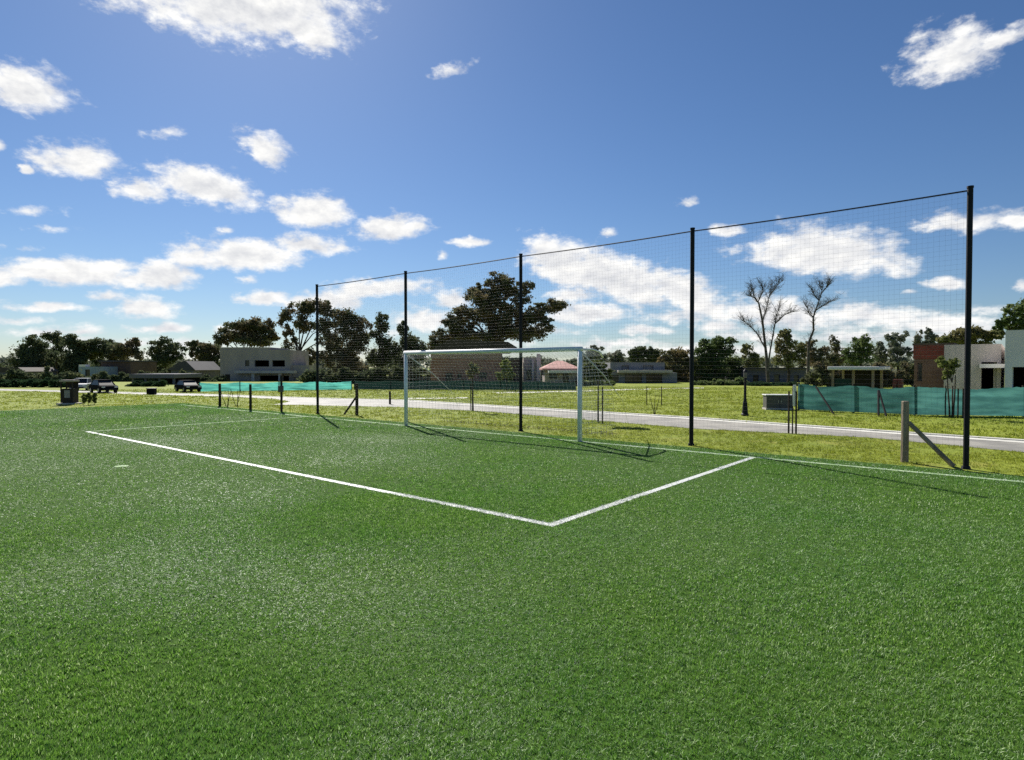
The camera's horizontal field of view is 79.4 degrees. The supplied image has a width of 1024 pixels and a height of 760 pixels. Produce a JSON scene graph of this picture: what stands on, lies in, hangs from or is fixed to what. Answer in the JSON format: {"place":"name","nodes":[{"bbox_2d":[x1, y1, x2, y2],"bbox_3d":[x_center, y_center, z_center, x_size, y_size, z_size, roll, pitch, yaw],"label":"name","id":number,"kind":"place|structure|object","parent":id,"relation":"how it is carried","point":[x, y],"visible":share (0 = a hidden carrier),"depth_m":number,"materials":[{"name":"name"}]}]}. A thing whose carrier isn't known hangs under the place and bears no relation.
{"place":"outdoors","nodes":[
{"label":"outdoors","id":0,"kind":"place"},
{"bbox_2d":[0,368,1023,475],"bbox_3d":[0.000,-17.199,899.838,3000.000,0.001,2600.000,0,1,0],"label":"ground","id":1,"kind":"structure","parent":0,"point":[121,385],"depth_m":21.19,"materials":[{"name":"green plant"}]},
{"bbox_2d":[0,367,57,374],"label":"long house","id":2,"kind":"structure","parent":1,"relation":"on","point":[33,370],"depth_m":85.25,"materials":[{"name":"white paint"}]},
{"bbox_2d":[4,334,59,366],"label":"broadleaf tree","id":3,"kind":"object","parent":1,"relation":"on","point":[25,354],"visible":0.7,"depth_m":91.46,"materials":[{"name":"green plant"}]},
{"bbox_2d":[0,377,65,386],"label":"hedge","id":4,"kind":"object","parent":1,"relation":"on","point":[36,382],"visible":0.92,"depth_m":51.47,"materials":[{"name":"green plant"}]},
{"bbox_2d":[0,366,84,380],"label":"shrub belt","id":5,"kind":"object","parent":1,"relation":"on","point":[12,374],"visible":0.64,"depth_m":59.45,"materials":[{"name":"green plant"}]},
{"bbox_2d":[39,330,71,374],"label":"broadleaf tree","id":6,"kind":"object","parent":1,"relation":"on","point":[55,337],"visible":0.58,"depth_m":99.69,"materials":[{"name":"green plant"}]},
{"bbox_2d":[56,380,82,404],"bbox_3d":[-20.206,0.554,28.136,0.800,1.130,0.640,0,1,-9],"label":"litter bin","id":7,"kind":"object","parent":1,"relation":"on","point":[69,394],"visible":1,"depth_m":27.93,"materials":[{"name":"metal"}]},
{"bbox_2d":[57,333,91,372],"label":"broadleaf tree","id":8,"kind":"object","parent":1,"relation":"on","point":[74,359],"visible":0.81,"depth_m":94.51,"materials":[{"name":"green plant"}]},
{"bbox_2d":[74,378,91,390],"bbox_3d":[-31.090,0.313,44.575,1.056,0.892,2.526,0,1,-22],"label":"parked car","id":9,"kind":"object","parent":1,"relation":"on","point":[85,383],"visible":0.45,"depth_m":44.12,"materials":[{"name":"white paint"}]},
{"bbox_2d":[81,393,87,403],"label":"young tree","id":10,"kind":"object","parent":1,"relation":"on","point":[84,399],"visible":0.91,"depth_m":27.79,"materials":[{"name":"green plant"}]},
{"bbox_2d":[85,392,92,404],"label":"young tree","id":11,"kind":"object","parent":1,"relation":"on","point":[89,396],"visible":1,"depth_m":27.35,"materials":[{"name":"green plant"}]},
{"bbox_2d":[92,393,96,403],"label":"young tree","id":12,"kind":"object","parent":1,"relation":"on","point":[94,399],"visible":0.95,"depth_m":27.80,"materials":[{"name":"green plant"}]},
{"bbox_2d":[79,364,117,377],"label":"painted house","id":13,"kind":"structure","parent":1,"relation":"on","point":[87,370],"depth_m":78.13,"materials":[{"name":"grey paint"}]},
{"bbox_2d":[76,337,121,366],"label":"broadleaf tree","id":14,"kind":"object","parent":1,"relation":"on","point":[93,349],"visible":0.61,"depth_m":96.70,"materials":[{"name":"green plant"}]},
{"bbox_2d":[0,358,219,373],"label":"thicket","id":15,"kind":"object","parent":1,"relation":"on","point":[95,362],"visible":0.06,"depth_m":105.71,"materials":[{"name":"green plant"}]},
{"bbox_2d":[102,337,144,360],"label":"broadleaf tree","id":16,"kind":"object","parent":1,"relation":"on","point":[120,351],"visible":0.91,"depth_m":95.27,"materials":[{"name":"green plant"}]},
{"bbox_2d":[99,360,157,374],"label":"brick house","id":17,"kind":"structure","parent":1,"relation":"on","point":[130,367],"depth_m":82.09,"materials":[{"name":"brown brick"}]},
{"bbox_2d":[125,380,168,385],"bbox_3d":[-31.938,0.238,54.122,3.750,0.611,2.452,0,1,21],"label":"hedge","id":18,"kind":"object","parent":1,"relation":"on","point":[150,383],"visible":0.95,"depth_m":53.60,"materials":[{"name":"green plant"}]},
{"bbox_2d":[83,368,228,381],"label":"shrub belt","id":19,"kind":"object","parent":1,"relation":"on","point":[120,377],"visible":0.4,"depth_m":71.59,"materials":[{"name":"green plant"}]},
{"bbox_2d":[129,373,201,383],"bbox_3d":[-34.998,-0.126,62.511,4.386,1.027,5.400,0,1,0],"label":"carport","id":20,"kind":"object","parent":1,"relation":"on","point":[173,378],"visible":0.77,"depth_m":60.61,"materials":[{"name":"grey metal"}]},
{"bbox_2d":[143,335,187,368],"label":"broadleaf tree","id":21,"kind":"object","parent":1,"relation":"on","point":[165,354],"visible":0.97,"depth_m":99.54,"materials":[{"name":"green plant"}]},
{"bbox_2d":[174,380,201,391],"bbox_3d":[-22.250,0.412,42.296,2.526,0.791,1.056,1,2,45],"label":"parked car","id":22,"kind":"object","parent":1,"relation":"on","point":[185,385],"visible":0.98,"depth_m":41.81,"materials":[{"name":"black paint"}]},
{"bbox_2d":[168,361,219,377],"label":"gabled house","id":23,"kind":"structure","parent":1,"relation":"on","point":[211,368],"depth_m":81.74,"materials":[{"name":"grey tile"}]},
{"bbox_2d":[184,339,221,366],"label":"broadleaf tree","id":24,"kind":"object","parent":1,"relation":"on","point":[201,351],"visible":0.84,"depth_m":97.26,"materials":[{"name":"green plant"}]},
{"bbox_2d":[212,316,280,346],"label":"broadleaf tree","id":25,"kind":"object","parent":1,"relation":"on","point":[253,330],"visible":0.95,"depth_m":103.93,"materials":[{"name":"green plant"}]},
{"bbox_2d":[220,341,321,380],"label":"unfinished house","id":26,"kind":"structure","parent":1,"relation":"on","point":[257,363],"depth_m":75.99,"materials":[{"name":"grey concrete"}]},
{"bbox_2d":[199,381,351,391],"bbox_3d":[-16.664,0.455,44.040,10.258,0.742,0.127,0,1,-23],"label":"shade cloth fence","id":27,"kind":"object","parent":1,"relation":"on","point":[242,386],"visible":0.87,"depth_m":43.87,"materials":[{"name":"teal fabric"}]},
{"bbox_2d":[276,297,340,368],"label":"eucalyptus tree","id":28,"kind":"object","parent":1,"relation":"on","point":[307,308],"visible":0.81,"depth_m":99.45,"materials":[{"name":"green plant"}]},
{"bbox_2d":[320,307,373,372],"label":"eucalyptus tree","id":29,"kind":"object","parent":1,"relation":"on","point":[344,359],"visible":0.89,"depth_m":97.14,"materials":[{"name":"green plant"}]},
{"bbox_2d":[344,383,357,414],"bbox_3d":[-5.731,0.706,21.919,0.710,1.170,0.114,1,1,33],"label":"wooden post","id":30,"kind":"object","parent":1,"relation":"on","point":[355,399],"visible":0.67,"depth_m":21.72,"materials":[{"name":"brown wood"}]},
{"bbox_2d":[296,365,430,383],"bbox_3d":[-14.332,-0.749,62.942,15.643,2.214,2.476,0,1,0],"label":"shrub belt","id":31,"kind":"object","parent":1,"relation":"on","point":[341,375],"visible":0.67,"depth_m":62.66,"materials":[{"name":"green plant"}]},
{"bbox_2d":[365,311,397,368],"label":"eucalyptus tree","id":32,"kind":"object","parent":1,"relation":"on","point":[372,357],"visible":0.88,"depth_m":101.70,"materials":[{"name":"green plant"}]},
{"bbox_2d":[387,320,428,369],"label":"eucalyptus tree","id":33,"kind":"object","parent":1,"relation":"on","point":[416,346],"visible":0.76,"depth_m":99.49,"materials":[{"name":"green plant"}]},
{"bbox_2d":[0,354,913,374],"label":"distant woodland","id":34,"kind":"object","parent":1,"relation":"on","point":[547,360],"visible":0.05,"depth_m":143.61,"materials":[{"name":"green plant"}]},
{"bbox_2d":[354,379,575,389],"bbox_3d":[-3.601,0.369,45.350,16.556,0.860,0.128,0,1,5],"label":"shade cloth fence","id":35,"kind":"object","parent":1,"relation":"on","point":[424,384],"visible":0.86,"depth_m":45.32,"materials":[{"name":"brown fabric"}]},
{"bbox_2d":[466,361,479,410],"bbox_3d":[-1.573,0.264,23.816,0.503,1.974,0.740,-1,2,-40],"label":"young tree","id":36,"kind":"object","parent":1,"relation":"on","point":[473,370],"visible":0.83,"depth_m":23.73,"materials":[{"name":"green plant"}]},
{"bbox_2d":[431,339,518,381],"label":"brick house","id":37,"kind":"structure","parent":1,"relation":"on","point":[455,344],"depth_m":59.98,"materials":[{"name":"brown brick"}]},
{"bbox_2d":[446,373,452,380],"bbox_3d":[-6.136,-0.174,60.130,0.681,1.024,0.060,0,1,0],"label":"window","id":38,"kind":"structure","parent":37,"relation":"in","point":[448,375],"depth_m":60.14,"materials":[{"name":"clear glass"}]},
{"bbox_2d":[479,372,486,378],"bbox_3d":[-2.847,-0.448,60.124,0.818,0.613,0.060,0,1,0],"label":"window","id":39,"kind":"structure","parent":37,"relation":"in","point":[484,375],"depth_m":60.14,"materials":[{"name":"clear glass"}]},
{"bbox_2d":[426,271,570,349],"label":"eucalyptus tree","id":40,"kind":"object","parent":1,"relation":"on","point":[467,331],"visible":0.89,"depth_m":83.21,"materials":[{"name":"green plant"}]},
{"bbox_2d":[495,358,516,389],"bbox_3d":[-0.488,-0.406,44.571,1.685,2.443,1.027,0,1,0],"label":"young tree","id":41,"kind":"object","parent":1,"relation":"on","point":[504,373],"visible":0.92,"depth_m":44.40,"materials":[{"name":"green plant"}]},
{"bbox_2d":[0,403,1023,759],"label":"sports pitch","id":42,"kind":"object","parent":1,"relation":"on","point":[252,491],"depth_m":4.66,"materials":[{"name":"green plant"}]},
{"bbox_2d":[90,416,305,431],"bbox_3d":[-9.076,1.290,18.648,0.141,0.032,6.350,1,2,40],"label":"penalty area line","id":43,"kind":"object","parent":42,"relation":"on","point":[192,424],"visible":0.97,"depth_m":18.15,"materials":[{"name":"white paint"}]},
{"bbox_2d":[218,383,220,405],"bbox_3d":[-12.626,0.672,26.629,0.115,1.040,0.112,0,1,0],"label":"wooden post","id":44,"kind":"object","parent":42,"relation":"on","point":[219,394],"visible":0.85,"depth_m":26.59,"materials":[{"name":"brown wood"}]},
{"bbox_2d":[249,384,251,409],"bbox_3d":[-10.289,0.704,24.242,0.105,1.076,0.102,0,1,0],"label":"wooden post","id":45,"kind":"object","parent":42,"relation":"on","point":[250,396],"visible":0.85,"depth_m":24.20,"materials":[{"name":"brown wood"}]},
{"bbox_2d":[278,375,283,411],"bbox_3d":[-8.779,0.536,23.410,0.200,1.445,0.211,0,1,-17],"label":"wooden post","id":46,"kind":"object","parent":42,"relation":"on","point":[281,388],"visible":0.91,"depth_m":23.43,"materials":[{"name":"brown wood"}]},
{"bbox_2d":[86,431,555,526],"bbox_3d":[-5.343,1.440,11.383,15.107,0.036,0.199,1,2,39],"label":"penalty area line","id":47,"kind":"object","parent":42,"relation":"on","point":[462,506],"visible":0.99,"depth_m":8.59,"materials":[{"name":"white paint"}]},
{"bbox_2d":[403,347,629,441],"bbox_3d":[-0.108,0.288,16.881,6.299,2.215,2.407,1,2,40],"label":"football goal","id":48,"kind":"object","parent":42,"relation":"on","point":[515,351],"visible":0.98,"depth_m":16.08,"materials":[{"name":"white paint"}]},
{"bbox_2d":[186,405,1023,481],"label":"goal line","id":49,"kind":"object","parent":42,"relation":"on","point":[688,451],"visible":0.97,"depth_m":12.05,"materials":[{"name":"white paint"}]},
{"bbox_2d":[551,457,752,524],"bbox_3d":[2.467,1.488,9.079,0.173,0.038,6.375,1,2,39],"label":"penalty area line","id":50,"kind":"object","parent":42,"relation":"on","point":[584,513],"visible":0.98,"depth_m":8.17,"materials":[{"name":"white paint"}]},
{"bbox_2d":[6,389,1023,440],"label":"kerb","id":51,"kind":"structure","parent":1,"relation":"on","point":[631,413],"depth_m":20.70,"materials":[{"name":"concrete"}]},
{"bbox_2d":[523,354,540,381],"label":"pale house","id":52,"kind":"structure","parent":1,"relation":"on","point":[534,361],"depth_m":63.98,"materials":[{"name":"paint"}]},
{"bbox_2d":[526,370,531,378],"bbox_3d":[1.864,-0.514,64.123,0.727,1.020,0.060,0,1,0],"label":"window","id":53,"kind":"structure","parent":52,"relation":"in","point":[528,372],"depth_m":64.14,"materials":[{"name":"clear glass"}]},
{"bbox_2d":[539,361,576,382],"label":"hip roof house","id":54,"kind":"structure","parent":1,"relation":"on","point":[559,366],"depth_m":57.01,"materials":[{"name":"pink tile"}]},
{"bbox_2d":[563,373,568,382],"bbox_3d":[4.982,-0.165,57.129,0.517,0.973,0.060,0,1,0],"label":"door","id":55,"kind":"structure","parent":54,"relation":"in","point":[566,374],"depth_m":57.15,"materials":[{"name":"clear glass"}]},
{"bbox_2d":[522,360,615,379],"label":"shrub belt","id":56,"kind":"object","parent":1,"relation":"on","point":[572,364],"visible":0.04,"depth_m":79.71,"materials":[{"name":"green plant"}]},
{"bbox_2d":[577,344,607,361],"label":"broadleaf tree","id":57,"kind":"object","parent":1,"relation":"on","point":[593,356],"visible":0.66,"depth_m":117.12,"materials":[{"name":"green plant"}]},
{"bbox_2d":[576,379,615,385],"bbox_3d":[7.677,0.113,57.112,3.814,0.735,2.482,0,1,0],"label":"hedge","id":58,"kind":"object","parent":1,"relation":"on","point":[601,383],"visible":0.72,"depth_m":56.37,"materials":[{"name":"green plant"}]},
{"bbox_2d":[582,360,612,423],"bbox_3d":[2.524,0.357,18.759,1.092,2.000,0.780,1,1,26],"label":"young tree","id":59,"kind":"object","parent":1,"relation":"on","point":[606,372],"visible":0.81,"depth_m":18.62,"materials":[{"name":"green plant"}]},
{"bbox_2d":[607,349,625,362],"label":"broadleaf tree","id":60,"kind":"object","parent":1,"relation":"on","point":[616,355],"visible":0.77,"depth_m":121.31,"materials":[{"name":"green plant"}]},
{"bbox_2d":[626,346,652,361],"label":"broadleaf tree","id":61,"kind":"object","parent":1,"relation":"on","point":[638,351],"visible":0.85,"depth_m":111.38,"materials":[{"name":"green plant"}]},
{"bbox_2d":[605,362,676,382],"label":"modern house","id":62,"kind":"structure","parent":1,"relation":"on","point":[626,372],"depth_m":66.14,"materials":[{"name":"grey paint"}]},
{"bbox_2d":[625,374,641,382],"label":"window","id":63,"kind":"structure","parent":62,"relation":"in","point":[629,378],"depth_m":66.15,"materials":[{"name":"black glass"}]},
{"bbox_2d":[646,374,661,382],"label":"window","id":64,"kind":"structure","parent":62,"relation":"in","point":[658,379],"depth_m":66.15,"materials":[{"name":"black glass"}]},
{"bbox_2d":[315,185,973,469],"bbox_3d":[0.272,-0.938,16.309,19.145,4.790,0.195,1,2,40],"label":"ball net","id":65,"kind":"object","parent":1,"relation":"on","point":[967,324],"visible":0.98,"depth_m":13.23,"materials":[{"name":"black fabric"}]},
{"bbox_2d":[642,346,662,361],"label":"broadleaf tree","id":66,"kind":"object","parent":1,"relation":"on","point":[655,356],"visible":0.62,"depth_m":110.96,"materials":[{"name":"green plant"}]},
{"bbox_2d":[646,386,661,413],"bbox_3d":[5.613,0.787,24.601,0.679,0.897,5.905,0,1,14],"label":"young tree","id":67,"kind":"object","parent":1,"relation":"on","point":[654,411],"visible":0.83,"depth_m":27.34,"materials":[{"name":"brown plant"}]},
{"bbox_2d":[657,346,701,381],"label":"broadleaf tree","id":68,"kind":"object","parent":1,"relation":"on","point":[671,356],"visible":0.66,"depth_m":71.37,"materials":[{"name":"green plant"}]},
{"bbox_2d":[694,335,746,381],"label":"broadleaf tree","id":69,"kind":"object","parent":1,"relation":"on","point":[711,355],"visible":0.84,"depth_m":71.46,"materials":[{"name":"green plant"}]},
{"bbox_2d":[694,376,749,384],"bbox_3d":[19.588,0.023,57.914,5.530,0.882,2.542,0,1,0],"label":"hedge","id":70,"kind":"object","parent":1,"relation":"on","point":[739,380],"visible":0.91,"depth_m":57.42,"materials":[{"name":"green plant"}]},
{"bbox_2d":[741,369,748,415],"bbox_3d":[8.111,0.450,21.438,0.260,1.660,0.260,0,1,0],"label":"bollard lamp","id":71,"kind":"object","parent":1,"relation":"on","point":[744,408],"visible":0.94,"depth_m":21.39,"materials":[{"name":"black metal"}]},
{"bbox_2d":[740,341,764,367],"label":"broadleaf tree","id":72,"kind":"object","parent":1,"relation":"on","point":[750,354],"visible":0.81,"depth_m":84.67,"materials":[{"name":"green plant"}]},
{"bbox_2d":[725,368,806,381],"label":"long house","id":73,"kind":"structure","parent":1,"relation":"on","point":[778,374],"depth_m":70.00,"materials":[{"name":"grey concrete"}]},
{"bbox_2d":[732,272,802,381],"bbox_3d":[25.089,-5.035,59.716,7.456,11.178,2.618,0,1,-9],"label":"bare tree","id":74,"kind":"object","parent":1,"relation":"on","point":[764,342],"visible":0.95,"depth_m":59.67,"materials":[{"name":"brown plant"}]},
{"bbox_2d":[746,381,797,385],"bbox_3d":[23.712,0.263,56.106,4.722,0.478,2.600,0,1,0],"label":"hedge","id":75,"kind":"object","parent":1,"relation":"on","point":[789,383],"visible":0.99,"depth_m":55.45,"materials":[{"name":"green plant"}]},
{"bbox_2d":[762,394,793,409],"bbox_3d":[10.650,0.883,24.695,1.080,0.618,0.580,0,1,7],"label":"utility cabinet","id":76,"kind":"object","parent":1,"relation":"on","point":[770,399],"visible":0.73,"depth_m":24.45,"materials":[{"name":"grey metal"}]},
{"bbox_2d":[771,328,806,382],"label":"broadleaf tree","id":77,"kind":"object","parent":1,"relation":"on","point":[786,349],"visible":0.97,"depth_m":65.91,"materials":[{"name":"green plant"}]},
{"bbox_2d":[788,385,796,433],"bbox_3d":[7.150,0.771,15.684,0.096,1.301,0.238,-1,1,-29],"label":"young tree","id":78,"kind":"object","parent":1,"relation":"on","point":[794,397],"visible":0.85,"depth_m":15.62,"materials":[{"name":"grey plant"}]},
{"bbox_2d":[797,339,839,377],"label":"broadleaf tree","id":79,"kind":"object","parent":1,"relation":"on","point":[828,355],"visible":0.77,"depth_m":79.44,"materials":[{"name":"green plant"}]},
{"bbox_2d":[800,273,843,371],"bbox_3d":[31.048,-5.189,61.864,4.594,11.379,2.411,0,1,9],"label":"bare tree","id":80,"kind":"object","parent":1,"relation":"on","point":[819,303],"visible":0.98,"depth_m":61.83,"materials":[{"name":"brown plant"}]},
{"bbox_2d":[827,335,845,365],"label":"broadleaf tree","id":81,"kind":"object","parent":1,"relation":"on","point":[836,347],"visible":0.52,"depth_m":87.65,"materials":[{"name":"green plant"}]},
{"bbox_2d":[799,360,913,386],"bbox_3d":[30.233,-0.615,51.944,12.144,2.408,2.604,0,1,0],"label":"shrub belt","id":82,"kind":"object","parent":1,"relation":"on","point":[822,371],"visible":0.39,"depth_m":51.55,"materials":[{"name":"green plant"}]},
{"bbox_2d":[828,366,889,388],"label":"shed","id":83,"kind":"structure","parent":1,"relation":"on","point":[870,376],"depth_m":26.51,"materials":[{"name":"beige paint"}]},
{"bbox_2d":[840,333,882,364],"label":"broadleaf tree","id":84,"kind":"object","parent":1,"relation":"on","point":[859,353],"visible":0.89,"depth_m":79.52,"materials":[{"name":"green plant"}]},
{"bbox_2d":[869,341,887,365],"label":"eucalyptus tree","id":85,"kind":"object","parent":1,"relation":"on","point":[880,347],"visible":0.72,"depth_m":91.44,"materials":[{"name":"green plant"}]},
{"bbox_2d":[881,330,912,372],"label":"eucalyptus tree","id":86,"kind":"object","parent":1,"relation":"on","point":[897,350],"visible":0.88,"depth_m":89.57,"materials":[{"name":"green plant"}]},
{"bbox_2d":[892,379,903,387],"bbox_3d":[14.854,0.587,23.719,0.400,1.230,0.400,1,2,42],"label":"brick stack","id":87,"kind":"object","parent":1,"relation":"on","point":[896,384],"visible":0.21,"depth_m":23.61,"materials":[{"name":"red brick"}]},
{"bbox_2d":[798,383,1023,416],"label":"shade cloth fence","id":88,"kind":"object","parent":1,"relation":"on","point":[1008,401],"visible":0.86,"depth_m":21.66,"materials":[{"name":"teal fabric"}]},
{"bbox_2d":[911,329,925,342],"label":"eucalyptus tree","id":89,"kind":"object","parent":1,"relation":"on","point":[919,338],"visible":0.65,"depth_m":95.75,"materials":[{"name":"green plant"}]},
{"bbox_2d":[900,401,954,466],"bbox_3d":[7.265,0.953,10.767,0.812,1.144,0.126,1,2,40],"label":"wooden post","id":90,"kind":"object","parent":1,"relation":"on","point":[904,456],"visible":0.84,"depth_m":10.93,"materials":[{"name":"grey wood"}]},
{"bbox_2d":[922,327,938,342],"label":"eucalyptus tree","id":91,"kind":"object","parent":1,"relation":"on","point":[928,333],"visible":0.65,"depth_m":95.50,"materials":[{"name":"green plant"}]},
{"bbox_2d":[912,343,958,387],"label":"brick house","id":92,"kind":"structure","parent":1,"relation":"on","point":[928,370],"depth_m":30.23,"materials":[{"name":"red brick"}]},
{"bbox_2d":[917,363,921,380],"bbox_3d":[20.238,-0.392,30.563,0.200,0.896,0.060,1,2,40],"label":"window","id":93,"kind":"structure","parent":92,"relation":"in","point":[919,372],"depth_m":30.57,"materials":[{"name":"black glass"}]},
{"bbox_2d":[934,356,963,417],"bbox_3d":[14.835,0.239,20.841,1.100,2.148,0.768,-1,1,-33],"label":"young tree","id":94,"kind":"object","parent":1,"relation":"on","point":[950,371],"visible":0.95,"depth_m":20.82,"materials":[{"name":"green plant"}]},
{"bbox_2d":[935,324,1004,344],"bbox_3d":[34.239,-1.679,45.941,4.688,5.042,2.799,1,1,25],"label":"broadleaf tree","id":95,"kind":"object","parent":1,"relation":"on","point":[978,333],"visible":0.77,"depth_m":45.49,"materials":[{"name":"green plant"}]},
{"bbox_2d":[944,344,1004,389],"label":"concrete house","id":96,"kind":"structure","parent":1,"relation":"on","point":[987,366],"depth_m":25.93,"materials":[{"name":"white concrete"}]},
{"bbox_2d":[992,298,1023,332],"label":"broadleaf tree","id":97,"kind":"object","parent":1,"relation":"on","point":[1009,322],"visible":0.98,"depth_m":41.65,"materials":[{"name":"green plant"}]},
{"bbox_2d":[1005,330,1023,387],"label":"white house","id":98,"kind":"structure","parent":1,"relation":"on","point":[1014,358],"depth_m":23.73,"materials":[{"name":"paint"}]},
{"bbox_2d":[0,0,1023,367],"label":"sky","id":99,"kind":"structure","parent":0,"point":[179,170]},
{"bbox_2d":[1,390,1023,451],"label":"road","id":100,"kind":"structure","parent":0,"point":[985,444],"depth_m":19.18,"materials":[{"name":"grey asphalt"}]},
{"bbox_2d":[89,379,117,392],"bbox_3d":[-27.124,0.407,40.900,2.526,0.858,1.056,1,2,40],"label":"parked car","id":101,"kind":"object","parent":100,"relation":"on","point":[106,385],"visible":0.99,"depth_m":40.45,"materials":[{"name":"black paint"}]},
{"bbox_2d":[146,388,156,393],"bbox_3d":[-22.387,0.699,38.277,0.500,0.395,0.460,0,1,-11],"label":"waste box","id":102,"kind":"object","parent":100,"relation":"on","point":[151,390],"visible":0.9,"depth_m":38.08,"materials":[{"name":"black paint"}]},
{"bbox_2d":[0,389,1023,442],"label":"gutter","id":103,"kind":"object","parent":100,"relation":"on","point":[666,417],"visible":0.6,"depth_m":19.47,"materials":[{"name":"concrete"}]},
{"bbox_2d":[496,387,703,392],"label":"back street","id":104,"kind":"structure","parent":0,"point":[576,390],"depth_m":42.72,"materials":[{"name":"grey asphalt"}]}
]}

